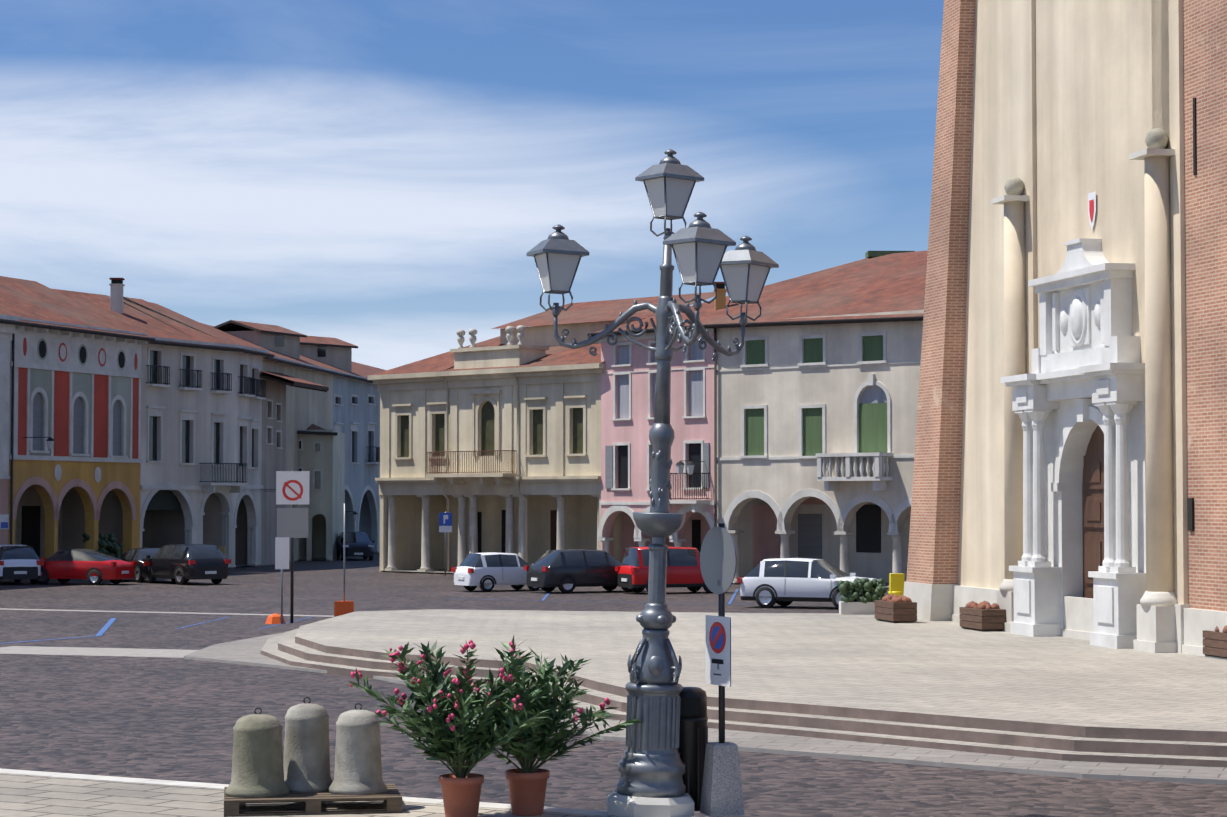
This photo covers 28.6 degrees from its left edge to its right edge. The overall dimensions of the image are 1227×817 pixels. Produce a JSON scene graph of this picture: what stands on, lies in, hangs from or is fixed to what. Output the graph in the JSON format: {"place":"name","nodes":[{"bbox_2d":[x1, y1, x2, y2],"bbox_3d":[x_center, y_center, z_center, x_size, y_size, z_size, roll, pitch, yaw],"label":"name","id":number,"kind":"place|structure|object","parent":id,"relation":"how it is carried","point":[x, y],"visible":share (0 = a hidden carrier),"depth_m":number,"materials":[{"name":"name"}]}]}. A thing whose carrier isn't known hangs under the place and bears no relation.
{"place":"outdoors","nodes":[
{"label":"outdoors","id":0,"kind":"place"},
{"bbox_2d":[53,278,275,567],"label":"white house","id":1,"kind":"structure","parent":0,"point":[202,391],"depth_m":121.33,"materials":[{"name":"paint"}]},
{"bbox_2d":[218,546,225,555],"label":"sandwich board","id":2,"kind":"object","parent":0,"point":[222,549],"visible":0.23,"depth_m":113.54,"materials":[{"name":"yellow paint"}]},
{"bbox_2d":[0,773,605,816],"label":"front sidewalk","id":3,"kind":"structure","parent":0,"point":[29,796],"depth_m":26.70,"materials":[{"name":"beige stone"}]},
{"bbox_2d":[224,697,401,816],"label":"pallet with bollards","id":4,"kind":"object","parent":3,"relation":"on","point":[262,772],"visible":1,"depth_m":26.15,"materials":[{"name":"grey concrete"}]},
{"bbox_2d":[346,640,549,816],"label":"potted oleander","id":5,"kind":"object","parent":3,"relation":"on","point":[449,727],"visible":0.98,"depth_m":25.19,"materials":[{"name":"plant"}]},
{"bbox_2d":[442,636,642,815],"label":"potted oleander","id":6,"kind":"object","parent":3,"relation":"on","point":[527,780],"visible":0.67,"depth_m":25.68,"materials":[{"name":"plant"}]},
{"bbox_2d":[526,149,778,816],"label":"street lamp","id":7,"kind":"object","parent":3,"relation":"on","point":[651,769],"visible":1,"depth_m":25.85,"materials":[{"name":"metal"}]},
{"bbox_2d":[0,0,943,369],"label":"sky","id":8,"kind":"structure","parent":0,"point":[379,177],"materials":[{"name":"blue"}]},
{"bbox_2d":[0,552,1226,816],"bbox_3d":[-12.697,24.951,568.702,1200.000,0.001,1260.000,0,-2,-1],"label":"road","id":9,"kind":"structure","parent":0,"point":[152,718],"depth_m":40.82,"materials":[{"name":"grey stone"}]},
{"bbox_2d":[0,314,18,580],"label":"building","id":10,"kind":"structure","parent":9,"relation":"on","point":[7,331],"depth_m":104.45,"materials":[{"name":"paint"}]},
{"bbox_2d":[0,545,43,583],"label":"car","id":11,"kind":"object","parent":9,"relation":"on","point":[18,563],"visible":1,"depth_m":98.68,"materials":[{"name":"white metal"}]},
{"bbox_2d":[0,276,154,579],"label":"building","id":12,"kind":"structure","parent":9,"relation":"on","point":[75,459],"depth_m":111.24,"materials":[{"name":"paint"}]},
{"bbox_2d":[35,549,136,584],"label":"red car","id":13,"kind":"object","parent":9,"relation":"on","point":[93,567],"visible":0.88,"depth_m":98.90,"materials":[{"name":"red metal"}]},
{"bbox_2d":[114,548,175,582],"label":"black sedan car","id":14,"kind":"object","parent":9,"relation":"on","point":[141,570],"visible":0.33,"depth_m":101.83,"materials":[{"name":"black metal"}]},
{"bbox_2d":[138,544,231,584],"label":"car","id":15,"kind":"object","parent":9,"relation":"on","point":[181,564],"visible":0.94,"depth_m":98.96,"materials":[{"name":"black metal"}]},
{"bbox_2d":[235,370,328,565],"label":"building","id":16,"kind":"structure","parent":9,"relation":"on","point":[273,432],"depth_m":129.05,"materials":[{"name":"paint"}]},
{"bbox_2d":[275,537,288,623],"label":"sign","id":17,"kind":"object","parent":9,"relation":"on","point":[281,553],"visible":0.96,"depth_m":67.80,"materials":[{"name":"grey metal"}]},
{"bbox_2d":[265,470,308,623],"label":"sign pole","id":18,"kind":"object","parent":9,"relation":"on","point":[292,487],"visible":0.94,"depth_m":68.50,"materials":[{"name":"grey metal"}]},
{"bbox_2d":[202,320,385,561],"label":"building","id":19,"kind":"structure","parent":9,"relation":"on","point":[348,403],"depth_m":149.85,"materials":[{"name":"beige paint"}]},
{"bbox_2d":[297,424,344,560],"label":"building","id":20,"kind":"structure","parent":9,"relation":"on","point":[321,455],"depth_m":137.82,"materials":[{"name":"paint"}]},
{"bbox_2d":[334,503,353,616],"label":"pole with orange base","id":21,"kind":"object","parent":9,"relation":"on","point":[343,607],"visible":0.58,"depth_m":71.23,"materials":[{"name":"grey"}]},
{"bbox_2d":[0,769,688,816],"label":"front kerb","id":22,"kind":"structure","parent":9,"relation":"on","point":[222,786],"depth_m":28.41,"materials":[{"name":"white stone"}]},
{"bbox_2d":[337,532,373,559],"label":"blue car","id":23,"kind":"object","parent":9,"relation":"on","point":[358,543],"visible":0.88,"depth_m":138.40,"materials":[{"name":"blue"}]},
{"bbox_2d":[0,589,747,657],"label":"road markings","id":24,"kind":"object","parent":9,"relation":"on","point":[132,652],"visible":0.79,"depth_m":56.35,"materials":[{"name":"paint"}]},
{"bbox_2d":[439,512,451,575],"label":"parking sign","id":25,"kind":"object","parent":9,"relation":"on","point":[445,522],"visible":1,"depth_m":110.55,"materials":[{"name":"blue metal"}]},
{"bbox_2d":[368,325,620,573],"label":"yellow palazzo","id":26,"kind":"structure","parent":9,"relation":"on","point":[503,460],"depth_m":112.45,"materials":[{"name":"paint"}]},
{"bbox_2d":[373,291,726,374],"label":"roof","id":27,"kind":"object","parent":26,"relation":"on","point":[579,321],"visible":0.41,"depth_m":113.93,"materials":[{"name":"tile"}]},
{"bbox_2d":[451,552,539,591],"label":"white hatchback car","id":28,"kind":"object","parent":9,"relation":"on","point":[486,571],"visible":0.83,"depth_m":91.69,"materials":[{"name":"white metal"}]},
{"bbox_2d":[524,549,632,592],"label":"car","id":29,"kind":"object","parent":9,"relation":"on","point":[566,570],"visible":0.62,"depth_m":90.21,"materials":[{"name":"grey metal"}]},
{"bbox_2d":[615,547,712,592],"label":"red van","id":30,"kind":"object","parent":9,"relation":"on","point":[683,567],"visible":0.54,"depth_m":89.52,"materials":[{"name":"red metal"}]},
{"bbox_2d":[597,328,780,568],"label":"pink house","id":31,"kind":"structure","parent":9,"relation":"on","point":[628,383],"depth_m":103.94,"materials":[{"name":"paint"}]},
{"bbox_2d":[678,687,707,810],"bbox_3d":[0.806,3.706,26.227,0.450,1.330,0.465,0,-2,-1],"label":"litter bin","id":32,"kind":"object","parent":9,"relation":"on","point":[693,738],"visible":0.52,"depth_m":26.03,"materials":[{"name":"black metal"}]},
{"bbox_2d":[700,523,744,816],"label":"traffic sign","id":33,"kind":"object","parent":9,"relation":"on","point":[721,794],"visible":1,"depth_m":25.77,"materials":[{"name":"metal"}]},
{"bbox_2d":[686,310,923,588],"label":"house","id":34,"kind":"structure","parent":9,"relation":"on","point":[814,435],"depth_m":97.53,"materials":[{"name":"paint"}]},
{"bbox_2d":[587,250,927,336],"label":"roof","id":35,"kind":"structure","parent":34,"relation":"on","point":[880,281],"depth_m":101.45,"materials":[{"name":"tile"}]},
{"bbox_2d":[737,558,884,608],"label":"car","id":36,"kind":"object","parent":9,"relation":"on","point":[767,583],"visible":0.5,"depth_m":77.46,"materials":[{"name":"white metal"}]},
{"bbox_2d":[184,633,1226,784],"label":"sidewalk","id":37,"kind":"structure","parent":0,"point":[245,651],"depth_m":32.80,"materials":[{"name":"stone"}]},
{"bbox_2d":[261,609,1226,767],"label":"paved plaza","id":38,"kind":"structure","parent":0,"point":[943,685],"depth_m":42.46,"materials":[{"name":"beige stone"}]},
{"bbox_2d":[837,578,886,614],"bbox_3d":[6.665,5.027,64.435,1.319,0.966,0.790,0,-2,-1],"label":"planter","id":39,"kind":"object","parent":38,"relation":"on","point":[854,601],"visible":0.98,"depth_m":64.16,"materials":[{"name":"green plant"}]},
{"bbox_2d":[874,594,916,622],"bbox_3d":[7.092,5.018,60.410,0.620,0.680,1.450,0,-2,-13],"label":"planter","id":40,"kind":"object","parent":38,"relation":"on","point":[893,608],"visible":1,"depth_m":59.78,"materials":[{"name":"brown wood"}]},
{"bbox_2d":[888,573,904,595],"bbox_3d":[7.515,4.937,63.837,0.440,1.100,0.440,0,-2,-1],"label":"bin","id":41,"kind":"object","parent":38,"relation":"on","point":[896,583],"visible":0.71,"depth_m":63.70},
{"bbox_2d":[959,601,1005,630],"bbox_3d":[8.704,4.876,56.610,0.620,0.679,1.450,0,-2,-13],"label":"planter","id":42,"kind":"object","parent":38,"relation":"on","point":[984,616],"visible":1,"depth_m":56.05,"materials":[{"name":"brown wood"}]},
{"bbox_2d":[904,0,1226,658],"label":"church facade","id":43,"kind":"structure","parent":38,"relation":"on","point":[1060,109],"depth_m":54.79,"materials":[{"name":"beige paint"}]},
{"bbox_2d":[991,128,1177,652],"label":"columns","id":44,"kind":"structure","parent":43,"relation":"attached to","point":[1156,619],"depth_m":48.80,"materials":[{"name":"beige stone"}]},
{"bbox_2d":[1000,97,1196,648],"bbox_3d":[10.499,-2.748,51.747,1.440,15.550,8.020,0,-2,-13],"label":"church portal","id":45,"kind":"object","parent":43,"relation":"attached to","point":[1078,385],"visible":1,"depth_m":52.52,"materials":[{"name":"white stone"}]},
{"bbox_2d":[1082,425,1103,597],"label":"church door","id":46,"kind":"structure","parent":45,"relation":"in","point":[1093,509],"depth_m":53.43,"materials":[{"name":"brown wood"}]},
{"bbox_2d":[1203,625,1226,658],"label":"planter","id":47,"kind":"object","parent":38,"relation":"on","point":[1215,643],"visible":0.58,"depth_m":46.53,"materials":[{"name":"brown wood"}]}
]}

